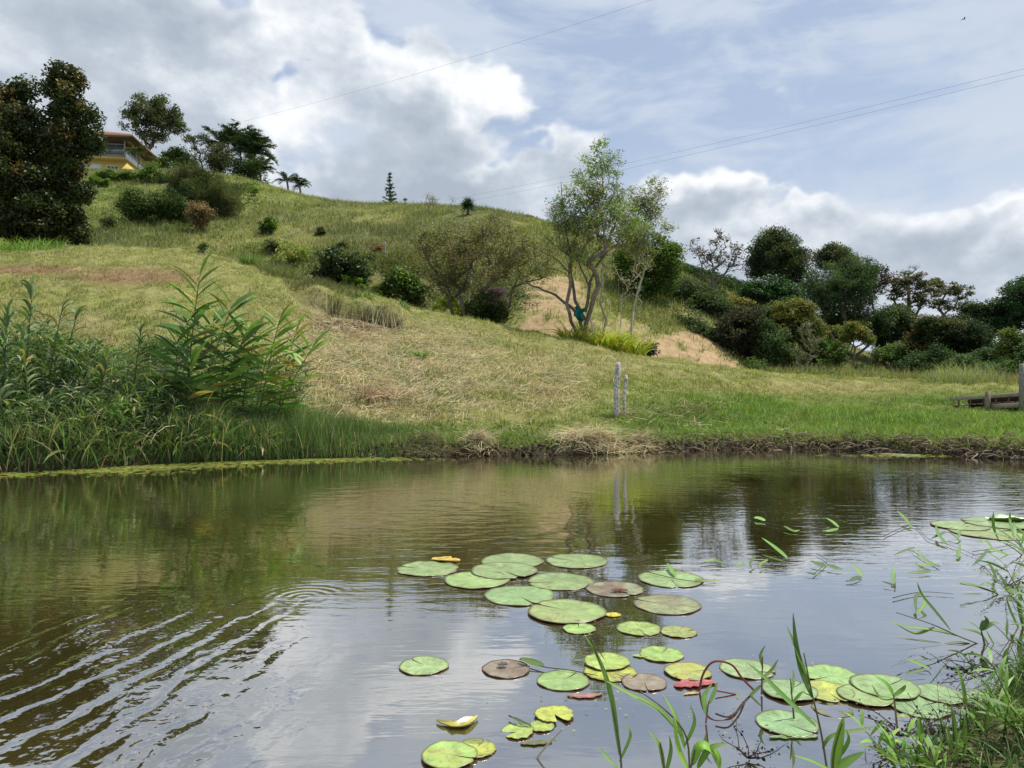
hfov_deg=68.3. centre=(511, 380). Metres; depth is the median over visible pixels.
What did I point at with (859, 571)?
water grass
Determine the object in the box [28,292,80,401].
cane grass
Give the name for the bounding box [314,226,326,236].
shrub
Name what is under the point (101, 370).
cane grass
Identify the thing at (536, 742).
dead leaf
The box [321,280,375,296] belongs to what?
grass tuft
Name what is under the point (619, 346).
strap leaf plant
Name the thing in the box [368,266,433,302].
shrub
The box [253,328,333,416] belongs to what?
ginger plant
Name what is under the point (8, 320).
cane grass
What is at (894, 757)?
shore weed
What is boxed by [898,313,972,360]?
dense tree
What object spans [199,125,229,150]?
palm tree
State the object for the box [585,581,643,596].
lily pad
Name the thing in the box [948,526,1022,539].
lily pad
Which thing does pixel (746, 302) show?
bushy tree
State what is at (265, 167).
palm tree
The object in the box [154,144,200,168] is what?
bushy tree
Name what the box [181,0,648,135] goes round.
power cable
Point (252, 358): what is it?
ginger plant
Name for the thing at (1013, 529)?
shore weed
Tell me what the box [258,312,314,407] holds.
ginger plant
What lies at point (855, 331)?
tree
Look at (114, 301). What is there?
grass
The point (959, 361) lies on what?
bushy tree
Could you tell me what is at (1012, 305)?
dense tree
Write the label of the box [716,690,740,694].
lily stalk
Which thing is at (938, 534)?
water grass
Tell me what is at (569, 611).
lily pad
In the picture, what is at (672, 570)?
water grass
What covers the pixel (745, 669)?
lily pad
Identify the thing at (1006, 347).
tree
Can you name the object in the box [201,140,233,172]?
shrub
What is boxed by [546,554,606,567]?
lily pad
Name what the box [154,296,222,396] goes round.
ginger plant
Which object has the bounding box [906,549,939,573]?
water grass
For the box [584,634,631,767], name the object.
grass shoot
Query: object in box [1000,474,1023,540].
shore weed
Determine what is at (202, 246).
shrub
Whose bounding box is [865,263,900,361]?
sparse tree
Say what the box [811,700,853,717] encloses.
lily pad
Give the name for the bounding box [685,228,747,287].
sparse tree
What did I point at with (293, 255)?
shrub
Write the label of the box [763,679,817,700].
lily pad
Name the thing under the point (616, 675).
lily pad
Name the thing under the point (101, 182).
hedge
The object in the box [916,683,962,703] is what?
lily pad
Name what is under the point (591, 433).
straw heap
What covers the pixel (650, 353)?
shrub
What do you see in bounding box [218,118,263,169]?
palm tree
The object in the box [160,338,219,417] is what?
ginger plant
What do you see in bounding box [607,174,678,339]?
slender tree
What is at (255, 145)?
palm tree
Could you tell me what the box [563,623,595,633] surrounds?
lily pad
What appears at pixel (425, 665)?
lily pad
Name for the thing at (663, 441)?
grass clump
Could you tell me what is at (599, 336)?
strap leaf plant
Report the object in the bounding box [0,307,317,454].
weed tangle
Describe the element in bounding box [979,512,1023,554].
grass shoot
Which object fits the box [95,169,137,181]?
hedge
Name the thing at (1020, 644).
shore weed
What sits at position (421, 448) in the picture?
straw heap
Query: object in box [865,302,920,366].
dense tree
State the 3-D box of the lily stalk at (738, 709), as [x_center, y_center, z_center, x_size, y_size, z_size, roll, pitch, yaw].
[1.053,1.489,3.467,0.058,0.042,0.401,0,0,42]
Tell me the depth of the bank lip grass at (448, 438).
15.93 m
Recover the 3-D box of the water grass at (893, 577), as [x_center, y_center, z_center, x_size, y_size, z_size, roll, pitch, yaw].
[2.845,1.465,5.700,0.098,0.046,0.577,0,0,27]
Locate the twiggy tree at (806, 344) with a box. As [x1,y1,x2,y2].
[791,319,824,370]
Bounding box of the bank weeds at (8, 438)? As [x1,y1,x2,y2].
[0,347,313,471]
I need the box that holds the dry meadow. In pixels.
[758,361,1018,384]
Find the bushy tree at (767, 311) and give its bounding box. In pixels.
[750,295,795,325]
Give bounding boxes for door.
[90,164,101,169]
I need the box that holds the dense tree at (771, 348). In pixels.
[744,315,805,369]
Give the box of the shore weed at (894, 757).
[844,708,982,767]
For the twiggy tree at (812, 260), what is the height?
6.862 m
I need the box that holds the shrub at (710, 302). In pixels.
[665,275,742,321]
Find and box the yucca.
[459,197,475,214]
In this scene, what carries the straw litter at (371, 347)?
on the ground at (534, 319)
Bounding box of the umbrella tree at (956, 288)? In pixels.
[925,277,975,316]
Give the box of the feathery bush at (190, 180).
[160,160,245,217]
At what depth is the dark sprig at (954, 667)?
3.89 m
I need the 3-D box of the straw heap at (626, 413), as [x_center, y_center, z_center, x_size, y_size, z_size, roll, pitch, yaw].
[2.714,0.826,18.282,1.316,0.454,1.332,0,0,0]
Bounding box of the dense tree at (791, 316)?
[766,296,830,352]
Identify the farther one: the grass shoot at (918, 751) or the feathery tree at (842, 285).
the feathery tree at (842, 285)
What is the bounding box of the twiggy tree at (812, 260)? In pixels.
[796,248,818,301]
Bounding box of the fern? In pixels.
[410,348,434,358]
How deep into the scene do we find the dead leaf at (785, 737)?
3.17 m
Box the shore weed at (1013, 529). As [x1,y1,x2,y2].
[986,519,1023,566]
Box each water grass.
[508,715,531,725]
[519,657,597,675]
[535,728,563,758]
[646,563,719,581]
[701,558,745,565]
[749,538,787,569]
[754,516,799,531]
[806,554,843,574]
[822,518,845,531]
[846,565,861,581]
[882,567,895,587]
[883,511,978,556]
[892,585,950,613]
[905,658,931,674]
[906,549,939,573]
[956,529,1015,565]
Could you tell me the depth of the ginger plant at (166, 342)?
14.33 m
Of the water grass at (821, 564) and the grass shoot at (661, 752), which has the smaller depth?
the grass shoot at (661, 752)
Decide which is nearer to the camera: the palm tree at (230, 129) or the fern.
the fern
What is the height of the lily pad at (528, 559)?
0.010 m
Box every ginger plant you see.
[137,322,209,410]
[150,251,228,400]
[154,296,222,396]
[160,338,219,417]
[173,279,262,409]
[181,294,239,394]
[184,309,272,409]
[189,316,259,412]
[216,307,282,410]
[229,330,290,418]
[234,300,302,415]
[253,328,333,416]
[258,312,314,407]
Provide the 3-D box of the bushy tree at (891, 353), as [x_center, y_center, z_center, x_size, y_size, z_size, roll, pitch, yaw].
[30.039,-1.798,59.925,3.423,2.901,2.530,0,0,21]
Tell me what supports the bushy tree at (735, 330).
on the ground at (534, 319)
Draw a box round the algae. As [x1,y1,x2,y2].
[0,453,958,477]
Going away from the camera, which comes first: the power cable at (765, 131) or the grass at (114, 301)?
the grass at (114, 301)
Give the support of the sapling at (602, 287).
on the ground at (534, 319)
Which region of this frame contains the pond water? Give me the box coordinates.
[0,449,1023,767]
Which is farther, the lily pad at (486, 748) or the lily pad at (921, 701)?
the lily pad at (921, 701)
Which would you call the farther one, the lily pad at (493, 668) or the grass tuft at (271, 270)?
the grass tuft at (271, 270)
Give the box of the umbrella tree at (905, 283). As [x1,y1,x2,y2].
[877,270,943,346]
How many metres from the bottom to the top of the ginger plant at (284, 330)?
2.780 m
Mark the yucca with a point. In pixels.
(467, 203)
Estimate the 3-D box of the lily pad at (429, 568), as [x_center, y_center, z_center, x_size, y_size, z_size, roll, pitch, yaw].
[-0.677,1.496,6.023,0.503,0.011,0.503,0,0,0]
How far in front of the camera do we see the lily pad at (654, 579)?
5.71 m
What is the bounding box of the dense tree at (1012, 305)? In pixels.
[975,274,1023,340]
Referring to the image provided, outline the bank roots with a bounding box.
[676,426,1023,459]
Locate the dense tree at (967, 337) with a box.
[943,318,1005,359]
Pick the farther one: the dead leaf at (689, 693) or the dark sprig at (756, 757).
the dead leaf at (689, 693)
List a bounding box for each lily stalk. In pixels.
[698,660,753,689]
[715,698,747,717]
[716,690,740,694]
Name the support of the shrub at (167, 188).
on the ground at (534, 319)
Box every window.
[107,143,123,155]
[107,165,118,168]
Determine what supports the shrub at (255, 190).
on the ground at (534, 319)
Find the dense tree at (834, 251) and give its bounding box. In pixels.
[810,241,859,304]
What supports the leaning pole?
on the ground at (534, 319)
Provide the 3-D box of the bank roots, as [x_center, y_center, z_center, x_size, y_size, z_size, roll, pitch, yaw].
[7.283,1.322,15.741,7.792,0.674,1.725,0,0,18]
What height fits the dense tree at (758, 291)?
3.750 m
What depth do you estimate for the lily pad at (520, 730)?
3.23 m
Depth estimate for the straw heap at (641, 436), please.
15.93 m
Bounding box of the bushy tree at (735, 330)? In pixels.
[710,303,766,359]
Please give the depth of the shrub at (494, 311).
33.30 m
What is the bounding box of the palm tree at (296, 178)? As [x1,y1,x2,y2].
[286,174,310,194]
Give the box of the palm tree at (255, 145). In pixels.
[227,129,278,165]
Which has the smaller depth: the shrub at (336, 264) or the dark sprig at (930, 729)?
the dark sprig at (930, 729)
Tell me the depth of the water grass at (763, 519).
7.75 m
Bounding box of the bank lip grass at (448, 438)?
[359,424,1023,450]
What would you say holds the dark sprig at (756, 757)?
on the pond water
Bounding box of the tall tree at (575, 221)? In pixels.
[521,135,653,337]
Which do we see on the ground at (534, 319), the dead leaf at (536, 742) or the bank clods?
the bank clods
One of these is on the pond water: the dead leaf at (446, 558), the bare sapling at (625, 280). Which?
the dead leaf at (446, 558)
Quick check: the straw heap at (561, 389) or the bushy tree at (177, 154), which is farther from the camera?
the bushy tree at (177, 154)
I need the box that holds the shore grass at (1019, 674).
[895,620,1023,767]
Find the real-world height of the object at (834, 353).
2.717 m
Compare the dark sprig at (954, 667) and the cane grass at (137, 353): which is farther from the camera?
the cane grass at (137, 353)
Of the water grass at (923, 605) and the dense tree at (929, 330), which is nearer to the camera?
the water grass at (923, 605)
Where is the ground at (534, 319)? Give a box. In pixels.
[0,169,1023,767]
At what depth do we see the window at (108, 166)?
104.70 m
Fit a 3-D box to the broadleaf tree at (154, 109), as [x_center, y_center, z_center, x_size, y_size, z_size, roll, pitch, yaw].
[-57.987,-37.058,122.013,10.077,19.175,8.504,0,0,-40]
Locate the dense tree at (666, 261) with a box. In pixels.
[608,230,687,299]
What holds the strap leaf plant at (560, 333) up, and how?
on the ground at (534, 319)
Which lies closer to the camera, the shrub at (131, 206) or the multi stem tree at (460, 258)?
the multi stem tree at (460, 258)
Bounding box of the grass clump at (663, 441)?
[271,426,1023,459]
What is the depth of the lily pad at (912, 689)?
3.69 m
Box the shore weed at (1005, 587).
[976,551,1023,618]
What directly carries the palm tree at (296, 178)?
on the ground at (534, 319)
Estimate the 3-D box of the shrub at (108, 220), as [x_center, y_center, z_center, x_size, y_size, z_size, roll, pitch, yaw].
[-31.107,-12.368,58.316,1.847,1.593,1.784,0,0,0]
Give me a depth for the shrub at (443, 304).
34.65 m
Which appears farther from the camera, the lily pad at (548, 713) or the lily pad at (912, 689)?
the lily pad at (912, 689)
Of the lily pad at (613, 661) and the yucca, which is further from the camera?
the yucca
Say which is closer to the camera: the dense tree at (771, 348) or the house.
the dense tree at (771, 348)
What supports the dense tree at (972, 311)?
on the ground at (534, 319)
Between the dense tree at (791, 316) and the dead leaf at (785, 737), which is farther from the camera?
the dense tree at (791, 316)
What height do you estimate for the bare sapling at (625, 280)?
5.664 m
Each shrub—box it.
[97,212,121,228]
[111,186,153,222]
[133,161,162,182]
[139,187,191,225]
[163,184,183,196]
[182,200,217,231]
[196,241,209,253]
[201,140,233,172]
[222,155,268,181]
[247,185,259,195]
[257,215,278,234]
[262,238,282,254]
[274,243,312,263]
[303,244,373,283]
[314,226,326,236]
[334,240,348,249]
[340,274,369,289]
[363,252,379,260]
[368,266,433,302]
[370,244,383,252]
[430,294,466,316]
[463,290,512,324]
[476,285,508,303]
[643,341,660,356]
[665,275,742,321]
[671,313,723,342]
[742,356,772,370]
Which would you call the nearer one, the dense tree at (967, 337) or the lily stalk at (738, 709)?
the lily stalk at (738, 709)
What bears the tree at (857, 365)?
on the ground at (534, 319)
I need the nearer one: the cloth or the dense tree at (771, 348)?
the cloth
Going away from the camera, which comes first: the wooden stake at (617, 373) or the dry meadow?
the wooden stake at (617, 373)
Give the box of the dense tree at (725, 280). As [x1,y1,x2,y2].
[678,262,747,292]
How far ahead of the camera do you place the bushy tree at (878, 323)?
63.35 m
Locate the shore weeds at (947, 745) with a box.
[925,649,1023,767]
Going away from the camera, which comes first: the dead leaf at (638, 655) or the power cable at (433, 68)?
the dead leaf at (638, 655)
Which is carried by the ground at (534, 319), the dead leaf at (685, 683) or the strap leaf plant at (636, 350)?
the strap leaf plant at (636, 350)
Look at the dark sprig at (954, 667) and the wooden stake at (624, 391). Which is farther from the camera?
the wooden stake at (624, 391)
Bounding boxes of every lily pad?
[396,561,458,575]
[399,656,448,675]
[421,740,477,767]
[444,571,509,588]
[462,738,496,757]
[471,562,537,578]
[481,553,543,565]
[482,659,529,678]
[484,586,553,605]
[501,723,533,738]
[527,572,593,589]
[528,599,606,623]
[530,720,553,731]
[534,705,573,721]
[537,669,589,690]
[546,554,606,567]
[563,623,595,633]
[583,665,637,681]
[584,652,630,669]
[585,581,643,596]
[616,621,660,635]
[621,673,666,690]
[633,594,701,614]
[638,570,703,587]
[639,646,683,661]
[660,625,696,637]
[664,662,711,680]
[719,658,775,679]
[755,709,818,736]
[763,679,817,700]
[800,680,855,701]
[805,664,856,685]
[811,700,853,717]
[836,684,893,706]
[850,673,920,698]
[879,453,920,456]
[891,694,950,718]
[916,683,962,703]
[930,520,990,530]
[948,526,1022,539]
[960,517,1023,528]
[966,689,994,707]
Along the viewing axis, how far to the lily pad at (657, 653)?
4.14 m
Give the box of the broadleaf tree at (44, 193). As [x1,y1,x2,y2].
[0,57,108,248]
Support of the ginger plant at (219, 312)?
on the ground at (534, 319)
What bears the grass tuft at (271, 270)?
on the ground at (534, 319)
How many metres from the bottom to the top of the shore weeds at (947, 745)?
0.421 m
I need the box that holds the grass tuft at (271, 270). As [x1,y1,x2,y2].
[248,255,313,279]
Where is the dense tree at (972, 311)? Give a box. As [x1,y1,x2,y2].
[947,298,1019,334]
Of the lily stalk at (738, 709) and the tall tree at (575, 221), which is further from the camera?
the tall tree at (575, 221)
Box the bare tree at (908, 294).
[897,264,918,340]
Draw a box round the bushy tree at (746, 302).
[722,294,759,313]
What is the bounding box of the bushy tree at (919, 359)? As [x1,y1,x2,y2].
[889,342,959,374]
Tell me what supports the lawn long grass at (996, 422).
on the ground at (534, 319)
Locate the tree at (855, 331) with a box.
[828,320,877,371]
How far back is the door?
104.39 m
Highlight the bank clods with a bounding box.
[357,435,1023,459]
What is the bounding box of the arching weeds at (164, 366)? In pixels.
[0,332,261,448]
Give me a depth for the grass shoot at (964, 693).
3.00 m
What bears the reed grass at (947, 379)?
on the ground at (534, 319)
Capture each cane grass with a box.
[0,299,21,403]
[0,316,48,424]
[0,384,32,435]
[2,274,51,406]
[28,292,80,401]
[45,301,89,396]
[83,346,123,397]
[115,322,159,396]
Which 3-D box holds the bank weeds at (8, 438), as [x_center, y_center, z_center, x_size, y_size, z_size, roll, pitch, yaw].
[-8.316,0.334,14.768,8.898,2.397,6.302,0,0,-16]
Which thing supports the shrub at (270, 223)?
on the ground at (534, 319)
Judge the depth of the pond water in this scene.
5.16 m
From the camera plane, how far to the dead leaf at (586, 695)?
3.59 m
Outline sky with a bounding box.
[0,0,1023,352]
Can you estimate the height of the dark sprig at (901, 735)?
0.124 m
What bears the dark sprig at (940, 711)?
on the ground at (534, 319)
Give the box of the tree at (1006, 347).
[988,326,1023,359]
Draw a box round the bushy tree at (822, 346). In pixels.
[799,336,833,368]
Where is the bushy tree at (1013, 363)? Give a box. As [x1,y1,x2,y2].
[986,339,1023,377]
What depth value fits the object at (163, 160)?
99.16 m
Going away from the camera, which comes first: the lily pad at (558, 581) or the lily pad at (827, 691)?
the lily pad at (827, 691)
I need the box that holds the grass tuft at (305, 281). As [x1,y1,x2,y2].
[282,274,339,290]
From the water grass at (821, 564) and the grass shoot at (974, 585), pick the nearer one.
the grass shoot at (974, 585)
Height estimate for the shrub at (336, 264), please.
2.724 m
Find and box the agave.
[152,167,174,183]
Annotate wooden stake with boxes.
[613,362,620,416]
[622,375,627,415]
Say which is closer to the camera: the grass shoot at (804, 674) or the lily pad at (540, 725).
the grass shoot at (804, 674)
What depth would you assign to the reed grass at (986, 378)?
35.57 m
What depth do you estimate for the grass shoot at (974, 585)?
5.30 m
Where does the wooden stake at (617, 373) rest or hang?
on the ground at (534, 319)
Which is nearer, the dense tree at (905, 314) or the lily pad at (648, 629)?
the lily pad at (648, 629)
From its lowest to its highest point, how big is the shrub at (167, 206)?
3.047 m
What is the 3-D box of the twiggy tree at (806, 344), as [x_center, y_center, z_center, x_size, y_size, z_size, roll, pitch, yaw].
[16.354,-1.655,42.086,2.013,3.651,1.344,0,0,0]
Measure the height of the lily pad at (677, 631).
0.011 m
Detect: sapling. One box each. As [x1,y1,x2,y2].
[595,214,621,336]
[610,245,668,335]
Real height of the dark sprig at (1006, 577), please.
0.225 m
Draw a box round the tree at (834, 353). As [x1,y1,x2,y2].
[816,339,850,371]
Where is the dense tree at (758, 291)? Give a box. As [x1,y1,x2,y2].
[736,272,808,307]
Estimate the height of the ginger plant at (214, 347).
2.392 m
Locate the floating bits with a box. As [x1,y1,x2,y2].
[479,501,1015,738]
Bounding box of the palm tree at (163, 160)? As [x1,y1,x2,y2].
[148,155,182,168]
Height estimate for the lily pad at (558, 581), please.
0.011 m
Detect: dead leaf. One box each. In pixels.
[431,556,459,561]
[436,715,477,727]
[520,739,549,745]
[567,692,601,697]
[605,612,620,616]
[611,588,627,590]
[633,654,646,657]
[673,678,715,687]
[684,692,698,694]
[769,734,817,739]
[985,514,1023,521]
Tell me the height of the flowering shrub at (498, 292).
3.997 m
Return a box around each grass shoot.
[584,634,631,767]
[603,679,695,767]
[648,730,672,767]
[673,717,727,767]
[701,682,717,723]
[748,615,875,766]
[749,646,777,695]
[790,669,804,718]
[794,717,863,767]
[872,676,911,726]
[889,583,993,644]
[895,716,944,767]
[929,707,967,750]
[939,648,1008,670]
[955,664,974,731]
[957,582,1012,594]
[959,682,993,733]
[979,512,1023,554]
[1006,589,1023,626]
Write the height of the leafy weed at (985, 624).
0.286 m
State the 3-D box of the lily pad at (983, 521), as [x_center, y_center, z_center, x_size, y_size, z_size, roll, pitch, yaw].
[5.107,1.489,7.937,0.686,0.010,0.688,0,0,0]
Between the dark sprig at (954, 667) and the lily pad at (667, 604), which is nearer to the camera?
the dark sprig at (954, 667)
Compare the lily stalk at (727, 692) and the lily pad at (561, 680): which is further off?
the lily pad at (561, 680)
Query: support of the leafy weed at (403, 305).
on the ground at (534, 319)
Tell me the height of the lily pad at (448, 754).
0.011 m
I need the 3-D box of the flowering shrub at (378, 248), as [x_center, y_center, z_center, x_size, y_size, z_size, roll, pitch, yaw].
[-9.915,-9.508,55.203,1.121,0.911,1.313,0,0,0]
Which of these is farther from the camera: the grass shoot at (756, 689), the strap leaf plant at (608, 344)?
the strap leaf plant at (608, 344)
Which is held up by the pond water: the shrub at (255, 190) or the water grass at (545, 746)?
the water grass at (545, 746)
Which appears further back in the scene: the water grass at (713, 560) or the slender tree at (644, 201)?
the slender tree at (644, 201)
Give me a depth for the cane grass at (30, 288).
13.80 m
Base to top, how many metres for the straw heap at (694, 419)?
0.712 m
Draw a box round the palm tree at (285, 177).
[273,171,297,189]
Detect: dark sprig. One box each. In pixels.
[718,713,789,762]
[855,699,933,737]
[869,732,910,760]
[907,693,966,737]
[923,643,1008,674]
[932,684,1017,723]
[975,556,1023,587]
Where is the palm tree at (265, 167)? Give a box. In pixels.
[240,153,276,180]
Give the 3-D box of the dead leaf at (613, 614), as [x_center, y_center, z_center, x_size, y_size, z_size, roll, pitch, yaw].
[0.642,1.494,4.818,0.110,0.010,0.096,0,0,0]
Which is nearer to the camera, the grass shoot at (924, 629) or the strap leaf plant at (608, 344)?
the grass shoot at (924, 629)
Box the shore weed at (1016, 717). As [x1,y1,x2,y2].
[961,647,1023,741]
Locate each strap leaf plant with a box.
[548,318,592,340]
[565,328,605,346]
[582,326,634,344]
[583,329,622,349]
[587,324,645,352]
[612,330,663,355]
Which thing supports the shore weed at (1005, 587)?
on the ground at (534, 319)
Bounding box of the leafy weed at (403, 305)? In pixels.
[399,299,410,309]
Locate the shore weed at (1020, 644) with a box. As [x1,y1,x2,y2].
[1003,590,1023,669]
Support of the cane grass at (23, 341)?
on the ground at (534, 319)
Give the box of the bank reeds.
[156,389,437,463]
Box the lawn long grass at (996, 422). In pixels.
[601,376,1023,442]
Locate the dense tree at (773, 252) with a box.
[740,223,811,285]
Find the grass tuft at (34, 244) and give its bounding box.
[0,235,66,254]
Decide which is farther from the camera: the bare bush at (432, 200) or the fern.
the bare bush at (432, 200)
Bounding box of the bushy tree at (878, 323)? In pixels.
[818,303,899,360]
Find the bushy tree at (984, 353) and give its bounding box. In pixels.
[940,346,1010,371]
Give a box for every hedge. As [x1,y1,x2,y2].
[88,174,109,187]
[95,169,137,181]
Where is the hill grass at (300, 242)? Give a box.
[0,168,938,378]
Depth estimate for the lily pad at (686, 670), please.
3.89 m
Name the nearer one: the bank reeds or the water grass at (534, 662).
the water grass at (534, 662)
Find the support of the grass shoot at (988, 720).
on the pond water
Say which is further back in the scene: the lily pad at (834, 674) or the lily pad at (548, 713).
the lily pad at (834, 674)
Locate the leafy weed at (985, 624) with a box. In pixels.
[969,616,999,643]
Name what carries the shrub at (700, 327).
on the ground at (534, 319)
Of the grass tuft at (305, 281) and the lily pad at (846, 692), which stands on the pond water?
the lily pad at (846, 692)
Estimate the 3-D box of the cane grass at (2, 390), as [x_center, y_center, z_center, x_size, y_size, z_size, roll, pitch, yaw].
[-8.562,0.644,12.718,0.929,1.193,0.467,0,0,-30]
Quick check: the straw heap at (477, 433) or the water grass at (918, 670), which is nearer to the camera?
the water grass at (918, 670)
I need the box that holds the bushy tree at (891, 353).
[867,340,911,371]
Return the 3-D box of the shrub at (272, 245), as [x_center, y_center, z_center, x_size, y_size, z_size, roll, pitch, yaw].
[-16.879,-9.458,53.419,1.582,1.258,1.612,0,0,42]
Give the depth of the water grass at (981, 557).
6.72 m
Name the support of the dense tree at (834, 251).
on the ground at (534, 319)
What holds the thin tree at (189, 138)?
on the ground at (534, 319)
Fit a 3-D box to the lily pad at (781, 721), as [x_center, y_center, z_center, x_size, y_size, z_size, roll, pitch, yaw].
[1.203,1.496,3.301,0.263,0.010,0.264,0,0,0]
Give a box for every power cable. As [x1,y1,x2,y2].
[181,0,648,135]
[433,69,1020,202]
[457,75,1021,203]
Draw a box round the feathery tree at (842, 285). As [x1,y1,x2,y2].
[797,250,883,358]
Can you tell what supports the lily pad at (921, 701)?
on the pond water
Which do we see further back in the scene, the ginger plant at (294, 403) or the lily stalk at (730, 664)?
the ginger plant at (294, 403)
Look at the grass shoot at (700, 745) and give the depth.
2.72 m
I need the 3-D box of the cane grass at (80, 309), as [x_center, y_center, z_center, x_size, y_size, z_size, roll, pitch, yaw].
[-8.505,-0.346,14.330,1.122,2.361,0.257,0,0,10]
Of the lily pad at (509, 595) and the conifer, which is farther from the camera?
the conifer
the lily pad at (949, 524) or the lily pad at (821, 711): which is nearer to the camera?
the lily pad at (821, 711)
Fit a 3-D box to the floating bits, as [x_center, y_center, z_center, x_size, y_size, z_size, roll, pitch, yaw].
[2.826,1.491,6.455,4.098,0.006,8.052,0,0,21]
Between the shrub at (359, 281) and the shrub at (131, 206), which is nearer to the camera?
the shrub at (359, 281)
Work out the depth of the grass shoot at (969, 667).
3.90 m
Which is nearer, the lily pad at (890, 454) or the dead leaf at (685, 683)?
the dead leaf at (685, 683)
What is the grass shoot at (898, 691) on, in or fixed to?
on the pond water
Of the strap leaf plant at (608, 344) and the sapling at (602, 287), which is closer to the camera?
the strap leaf plant at (608, 344)
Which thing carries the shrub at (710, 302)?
on the ground at (534, 319)
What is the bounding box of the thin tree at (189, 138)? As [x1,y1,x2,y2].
[180,132,211,167]
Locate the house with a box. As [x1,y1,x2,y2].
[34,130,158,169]
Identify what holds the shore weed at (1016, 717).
on the ground at (534, 319)
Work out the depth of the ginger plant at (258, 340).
15.19 m
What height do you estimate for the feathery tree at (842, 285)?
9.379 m
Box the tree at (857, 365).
[851,361,872,371]
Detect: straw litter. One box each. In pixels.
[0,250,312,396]
[236,281,744,444]
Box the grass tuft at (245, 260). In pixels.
[233,252,268,267]
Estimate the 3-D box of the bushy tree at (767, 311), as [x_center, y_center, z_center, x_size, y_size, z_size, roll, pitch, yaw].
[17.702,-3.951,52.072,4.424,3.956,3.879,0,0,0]
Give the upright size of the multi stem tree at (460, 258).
6.393 m
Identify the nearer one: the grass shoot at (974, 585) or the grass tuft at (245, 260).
the grass shoot at (974, 585)
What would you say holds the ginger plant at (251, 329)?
on the ground at (534, 319)
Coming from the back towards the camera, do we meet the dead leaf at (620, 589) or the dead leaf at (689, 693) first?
the dead leaf at (620, 589)
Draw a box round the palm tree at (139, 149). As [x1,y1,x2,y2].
[124,141,148,169]
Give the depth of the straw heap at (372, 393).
17.81 m
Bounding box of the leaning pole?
[589,318,595,335]
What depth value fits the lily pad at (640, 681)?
3.75 m
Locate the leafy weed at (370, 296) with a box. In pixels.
[357,289,377,299]
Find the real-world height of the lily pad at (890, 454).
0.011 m
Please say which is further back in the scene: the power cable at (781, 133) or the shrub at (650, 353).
the power cable at (781, 133)
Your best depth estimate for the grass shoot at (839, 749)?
2.75 m
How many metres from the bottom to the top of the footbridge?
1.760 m
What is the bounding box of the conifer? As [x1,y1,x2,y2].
[383,171,397,202]
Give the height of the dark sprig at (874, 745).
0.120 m
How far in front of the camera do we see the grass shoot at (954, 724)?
2.85 m
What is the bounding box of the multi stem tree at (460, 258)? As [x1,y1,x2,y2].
[405,212,563,320]
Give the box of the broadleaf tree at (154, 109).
[117,90,191,149]
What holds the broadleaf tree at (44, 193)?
on the ground at (534, 319)
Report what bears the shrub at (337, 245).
on the ground at (534, 319)
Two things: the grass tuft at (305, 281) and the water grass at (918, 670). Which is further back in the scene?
the grass tuft at (305, 281)
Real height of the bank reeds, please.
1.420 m
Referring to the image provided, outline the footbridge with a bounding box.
[950,363,1023,410]
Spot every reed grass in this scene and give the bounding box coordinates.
[915,366,976,385]
[931,355,1010,383]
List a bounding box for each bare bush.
[423,194,439,212]
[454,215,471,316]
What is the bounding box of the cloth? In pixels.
[573,306,584,321]
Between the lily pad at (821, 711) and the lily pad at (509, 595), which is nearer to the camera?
the lily pad at (821, 711)
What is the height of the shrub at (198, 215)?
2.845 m
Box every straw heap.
[335,377,435,411]
[397,429,461,458]
[452,424,506,455]
[491,377,595,398]
[521,420,676,456]
[605,406,651,421]
[620,401,718,423]
[622,425,679,452]
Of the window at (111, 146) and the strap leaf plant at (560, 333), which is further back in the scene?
the window at (111, 146)
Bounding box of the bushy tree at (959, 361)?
[947,353,1009,375]
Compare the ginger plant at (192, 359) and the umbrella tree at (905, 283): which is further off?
the umbrella tree at (905, 283)
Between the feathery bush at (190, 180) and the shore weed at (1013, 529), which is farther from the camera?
the feathery bush at (190, 180)
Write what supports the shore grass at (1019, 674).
on the ground at (534, 319)
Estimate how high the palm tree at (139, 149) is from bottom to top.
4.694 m
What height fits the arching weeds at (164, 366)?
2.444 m
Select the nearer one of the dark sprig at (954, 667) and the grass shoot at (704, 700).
the grass shoot at (704, 700)

